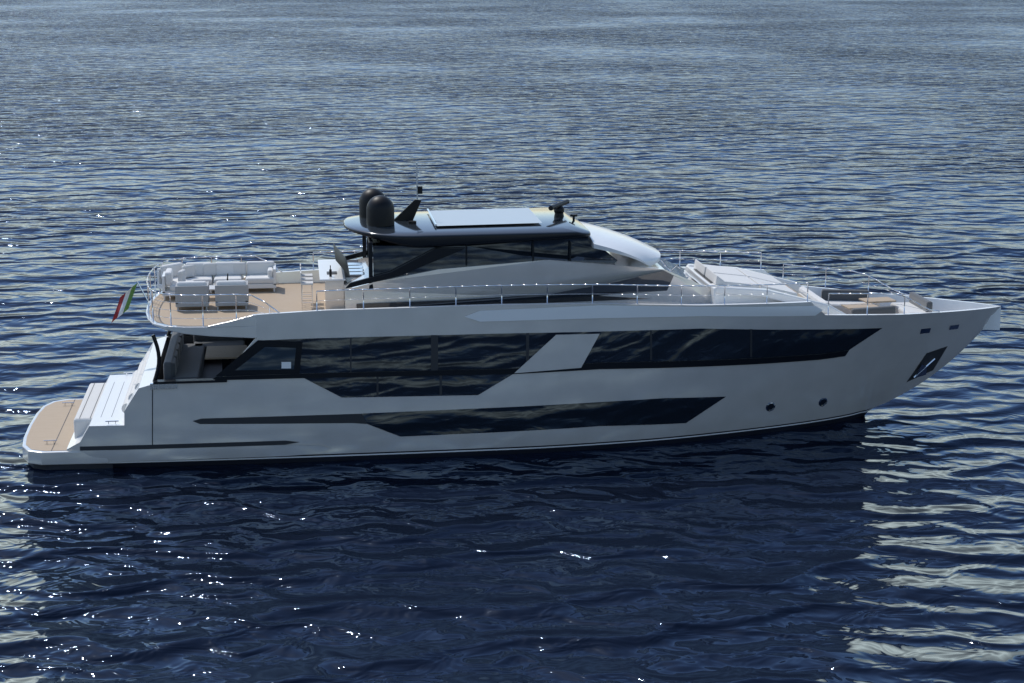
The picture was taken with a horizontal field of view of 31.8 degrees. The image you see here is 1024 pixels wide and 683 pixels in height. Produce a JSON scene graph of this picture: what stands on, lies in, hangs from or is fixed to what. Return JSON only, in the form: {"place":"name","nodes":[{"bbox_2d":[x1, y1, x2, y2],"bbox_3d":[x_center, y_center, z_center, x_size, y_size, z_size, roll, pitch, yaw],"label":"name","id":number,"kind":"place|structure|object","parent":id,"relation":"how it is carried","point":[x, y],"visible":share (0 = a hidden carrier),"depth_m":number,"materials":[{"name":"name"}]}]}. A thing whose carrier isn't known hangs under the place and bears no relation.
{"place":"outdoors","nodes":[
{"label":"outdoors","id":0,"kind":"place"},
{"bbox_2d":[0,0,1023,682],"bbox_3d":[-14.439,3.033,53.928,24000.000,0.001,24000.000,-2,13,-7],"label":"sea","id":1,"kind":"structure","parent":0,"point":[880,140],"depth_m":76.20,"materials":[{"name":"liquid"}]},
{"bbox_2d":[67,267,1000,466],"bbox_3d":[1.212,0.962,55.437,28.637,5.690,6.712,-2,13,-7],"label":"yacht hull","id":2,"kind":"object","parent":1,"relation":"on","point":[392,383],"visible":0.85,"depth_m":52.09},
{"bbox_2d":[22,399,112,469],"bbox_3d":[-12.305,2.171,54.005,4.300,2.250,6.239,-2,13,-7],"label":"swim platform edge","id":3,"kind":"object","parent":2,"relation":"attached to","point":[52,460],"depth_m":51.11,"materials":[{"name":"white plastic"}]},
{"bbox_2d":[26,399,82,450],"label":"swim platform deck","id":4,"kind":"structure","parent":3,"relation":"on","point":[54,421],"depth_m":53.51,"materials":[{"name":"beige wood"}]},
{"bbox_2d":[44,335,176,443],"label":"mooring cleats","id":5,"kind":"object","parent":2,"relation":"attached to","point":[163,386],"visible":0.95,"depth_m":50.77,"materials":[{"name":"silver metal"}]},
{"bbox_2d":[74,351,149,437],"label":"stairs","id":6,"kind":"structure","parent":2,"relation":"on","point":[87,407],"depth_m":53.09,"materials":[{"name":"white plastic"}]},
{"bbox_2d":[153,332,246,383],"bbox_3d":[-9.002,0.106,53.963,3.005,1.800,6.660,-2,13,-7],"label":"aft cockpit","id":7,"kind":"object","parent":2,"relation":"attached to","point":[183,363],"visible":0.8,"depth_m":53.86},
{"bbox_2d":[146,276,256,337],"bbox_3d":[-9.218,-1.089,53.671,3.280,0.677,6.660,-2,13,-7],"label":"upper deck edge","id":8,"kind":"object","parent":2,"relation":"on","point":[244,327],"visible":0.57,"depth_m":50.57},
{"bbox_2d":[111,281,149,322],"bbox_3d":[-11.317,-1.181,53.402,1.179,1.260,0.224,-2,13,-7],"label":"flag","id":9,"kind":"object","parent":8,"relation":"attached to","point":[123,305],"visible":1,"depth_m":53.37,"materials":[{"name":"multicoloured fabric"}]},
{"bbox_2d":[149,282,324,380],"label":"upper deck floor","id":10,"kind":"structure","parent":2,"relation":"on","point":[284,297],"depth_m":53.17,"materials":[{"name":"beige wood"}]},
{"bbox_2d":[157,261,275,309],"bbox_3d":[-8.981,-1.722,54.467,3.637,0.840,3.707,-2,13,-7],"label":"outdoor sofa","id":11,"kind":"object","parent":10,"relation":"on","point":[192,278],"visible":0.93,"depth_m":55.28,"materials":[{"name":"white fabric"}]},
{"bbox_2d":[300,243,364,310],"bbox_3d":[-5.357,-1.992,54.276,2.045,1.450,3.480,-2,13,-7],"label":"bar counter","id":12,"kind":"object","parent":10,"relation":"on","point":[336,271],"visible":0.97,"depth_m":53.23,"materials":[{"name":"white plastic"}]},
{"bbox_2d":[146,250,939,325],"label":"yacht rails","id":13,"kind":"object","parent":2,"relation":"attached to","point":[235,302],"visible":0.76,"depth_m":52.07,"materials":[{"name":"silver metal"}]},
{"bbox_2d":[694,259,804,297],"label":"yacht sunpads","id":14,"kind":"object","parent":2,"relation":"on","point":[718,275],"visible":0.88,"depth_m":55.18,"materials":[{"name":"white fabric"}]},
{"bbox_2d":[686,264,844,313],"bbox_3d":[7.869,-1.444,55.741,4.250,1.356,3.960,-2,13,-7],"label":"foredeck coaming","id":15,"kind":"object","parent":2,"relation":"on","point":[733,295],"depth_m":53.77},
{"bbox_2d":[766,325,958,410],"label":"yacht hull fittings","id":16,"kind":"object","parent":2,"relation":"attached to","point":[928,362],"visible":1,"depth_m":56.33,"materials":[{"name":"black metal"}]},
{"bbox_2d":[799,286,932,313],"bbox_3d":[11.496,-0.935,56.310,4.680,1.204,3.540,-2,13,-7],"label":"bow seating","id":17,"kind":"object","parent":2,"relation":"on","point":[850,303],"visible":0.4,"depth_m":56.53,"materials":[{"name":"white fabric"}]},
{"bbox_2d":[344,236,710,308],"bbox_3d":[0.390,-2.374,54.594,11.020,2.170,4.607,-2,13,-7],"label":"superstructure","id":18,"kind":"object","parent":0,"point":[556,271],"depth_m":52.53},
{"bbox_2d":[345,235,465,288],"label":"yacht house struts","id":19,"kind":"object","parent":18,"relation":"attached to","point":[433,255],"visible":0.52,"depth_m":51.82,"materials":[{"name":"black metal"}]},
{"bbox_2d":[343,207,589,247],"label":"hardtop roof","id":20,"kind":"structure","parent":18,"relation":"on","point":[424,231],"depth_m":52.14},
{"bbox_2d":[359,163,576,226],"bbox_3d":[-1.312,-4.462,53.917,6.470,1.840,2.420,-2,13,-7],"label":"radar equipment","id":21,"kind":"object","parent":20,"relation":"on","point":[376,207],"visible":0.98,"depth_m":53.66,"materials":[{"name":"black plastic"}]},
{"bbox_2d":[427,208,541,225],"bbox_3d":[-0.868,-3.767,54.127,3.155,0.059,3.200,-2,13,-7],"label":"sunroof","id":22,"kind":"object","parent":20,"relation":"in","point":[481,216],"visible":1,"depth_m":54.06,"materials":[{"name":"glass"}]},
{"bbox_2d":[581,222,660,265],"bbox_3d":[3.263,-3.054,54.805,2.370,0.995,4.800,-2,13,-7],"label":"yacht brow","id":23,"kind":"object","parent":18,"relation":"attached to","point":[604,239],"visible":0.88,"depth_m":53.45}
]}

